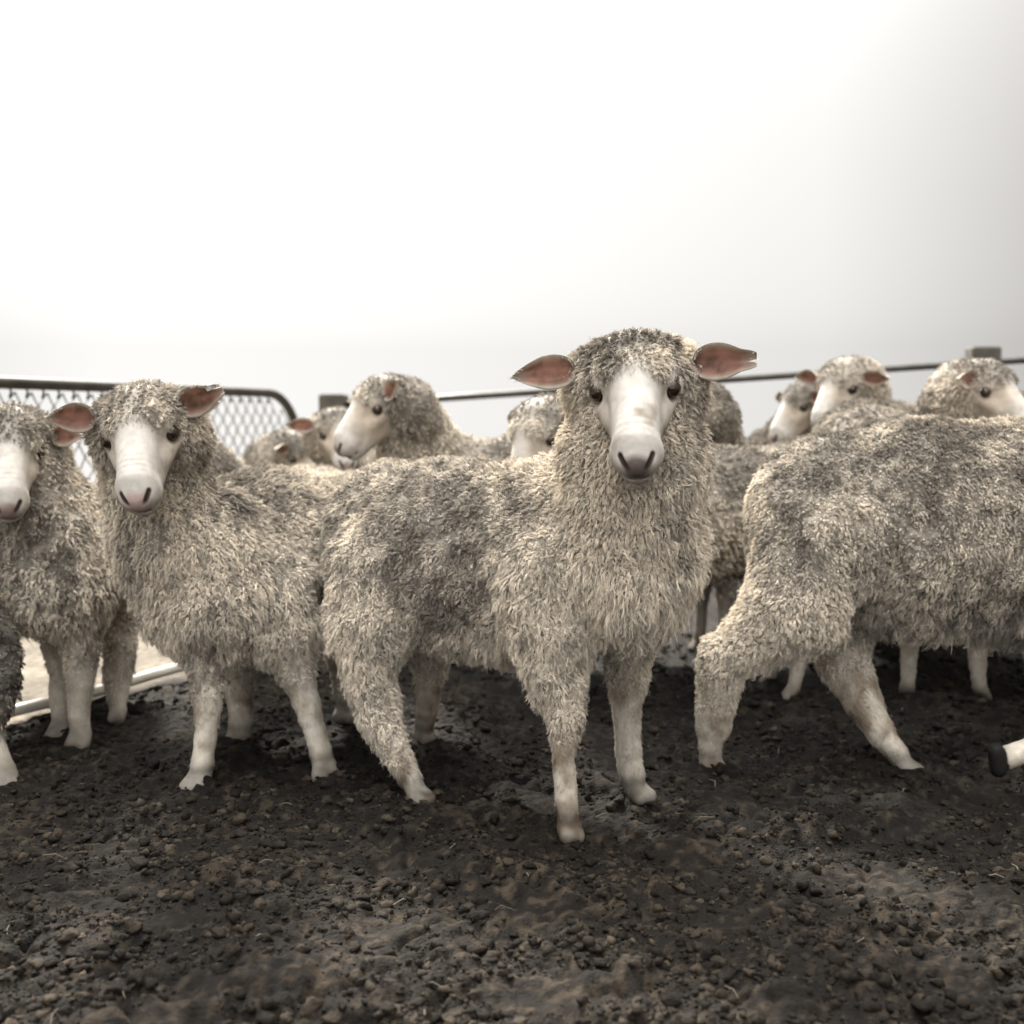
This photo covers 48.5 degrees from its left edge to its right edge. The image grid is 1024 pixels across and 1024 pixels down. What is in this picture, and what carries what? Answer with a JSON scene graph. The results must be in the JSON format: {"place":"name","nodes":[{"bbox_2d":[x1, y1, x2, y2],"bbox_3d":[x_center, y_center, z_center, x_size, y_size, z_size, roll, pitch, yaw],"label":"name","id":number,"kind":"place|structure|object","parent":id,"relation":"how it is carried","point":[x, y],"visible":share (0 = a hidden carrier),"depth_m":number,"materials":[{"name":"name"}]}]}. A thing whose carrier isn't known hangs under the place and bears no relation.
{"place":"outdoors","nodes":[
{"label":"outdoors","id":0,"kind":"place"},
{"bbox_2d":[0,582,1023,1023],"bbox_3d":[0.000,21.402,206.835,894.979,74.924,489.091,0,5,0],"label":"ground","id":1,"kind":"structure","parent":0,"point":[544,908],"depth_m":2.10,"materials":[{"name":"brown soil"}]},
{"bbox_2d":[0,599,25,785],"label":"sheep","id":2,"kind":"object","parent":1,"relation":"on","point":[12,651],"visible":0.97,"depth_m":2.54},
{"bbox_2d":[0,400,138,748],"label":"sheep","id":3,"kind":"object","parent":1,"relation":"on","point":[64,601],"visible":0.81,"depth_m":2.70},
{"bbox_2d":[12,663,182,716],"bbox_3d":[-0.986,0.481,3.659,0.032,0.039,3.031,3,5,28],"label":"edge pipe","id":4,"kind":"object","parent":1,"relation":"on","point":[27,707],"visible":0.13,"depth_m":3.28,"materials":[{"name":"white metal"}]},
{"bbox_2d":[44,378,354,790],"bbox_3d":[-0.586,0.152,2.724,0.504,0.898,1.014,2,5,20],"label":"sheep","id":5,"kind":"object","parent":1,"relation":"on","point":[219,579],"visible":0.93,"depth_m":2.47},
{"bbox_2d":[239,427,315,466],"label":"sheep","id":6,"kind":"object","parent":1,"relation":"on","point":[281,446],"visible":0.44,"depth_m":4.48},
{"bbox_2d":[209,401,357,475],"bbox_3d":[-0.819,0.060,3.713,0.445,0.904,1.164,3,6,34],"label":"sheep","id":7,"kind":"object","parent":1,"relation":"on","point":[225,459],"visible":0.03,"depth_m":3.52},
{"bbox_2d":[284,405,375,470],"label":"sheep","id":8,"kind":"object","parent":1,"relation":"on","point":[318,429],"visible":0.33,"depth_m":4.11},
{"bbox_2d":[334,371,511,462],"bbox_3d":[-0.054,0.037,3.720,1.120,0.947,0.552,-2,5,-23],"label":"sheep","id":9,"kind":"object","parent":1,"relation":"on","point":[394,415],"visible":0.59,"depth_m":3.41},
{"bbox_2d":[0,630,1023,1023],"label":"soil clods","id":10,"kind":"object","parent":1,"relation":"on","point":[718,1004],"visible":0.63,"depth_m":1.97,"materials":[{"name":"brown soil"}]},
{"bbox_2d":[319,326,756,843],"bbox_3d":[0.015,0.134,2.408,1.086,0.987,0.481,4,6,38],"label":"sheep","id":11,"kind":"object","parent":1,"relation":"on","point":[550,577],"visible":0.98,"depth_m":2.21},
{"bbox_2d":[506,391,806,699],"bbox_3d":[0.438,0.107,3.268,0.954,0.883,0.399,-1,5,-9],"label":"sheep","id":12,"kind":"object","parent":1,"relation":"on","point":[535,421],"visible":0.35,"depth_m":3.11},
{"bbox_2d":[319,346,1023,411],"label":"rail fence","id":13,"kind":"object","parent":1,"relation":"on","point":[335,400],"visible":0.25,"depth_m":5.59,"materials":[{"name":"metal"}]},
{"bbox_2d":[0,376,297,477],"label":"gate","id":14,"kind":"structure","parent":13,"relation":"attached to","point":[43,384],"depth_m":4.80,"materials":[{"name":"metal"}]},
{"bbox_2d":[744,380,818,446],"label":"sheep","id":15,"kind":"object","parent":1,"relation":"on","point":[790,419],"visible":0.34,"depth_m":4.44},
{"bbox_2d":[687,381,880,651],"bbox_3d":[0.827,0.023,3.884,1.145,0.946,0.505,-4,6,-37],"label":"sheep","id":16,"kind":"object","parent":1,"relation":"on","point":[723,420],"visible":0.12,"depth_m":3.58},
{"bbox_2d":[794,354,893,643],"bbox_3d":[1.372,-0.050,4.293,0.405,1.026,1.146,3,6,33],"label":"sheep","id":17,"kind":"object","parent":1,"relation":"on","point":[838,380],"visible":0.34,"depth_m":3.82},
{"bbox_2d":[693,412,1023,776],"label":"sheep","id":18,"kind":"object","parent":1,"relation":"on","point":[857,540],"visible":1,"depth_m":2.50},
{"bbox_2d":[810,396,918,693],"bbox_3d":[1.250,0.050,3.872,0.564,0.896,1.343,2,5,28],"label":"sheep","id":19,"kind":"object","parent":1,"relation":"on","point":[852,412],"visible":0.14,"depth_m":3.35},
{"bbox_2d":[916,356,1023,420],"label":"sheep","id":20,"kind":"object","parent":1,"relation":"on","point":[971,388],"visible":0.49,"depth_m":3.36},
{"bbox_2d":[967,646,1023,699],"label":"sheep","id":21,"kind":"object","parent":1,"relation":"on","point":[978,669],"visible":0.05,"depth_m":3.25},
{"bbox_2d":[0,0,1023,481],"label":"sky","id":22,"kind":"structure","parent":0,"point":[301,200],"materials":[{"name":"white"}]},
{"bbox_2d":[7,656,1023,1023],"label":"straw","id":23,"kind":"object","parent":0,"point":[455,844],"visible":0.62,"depth_m":2.05,"materials":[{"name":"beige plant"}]}
]}

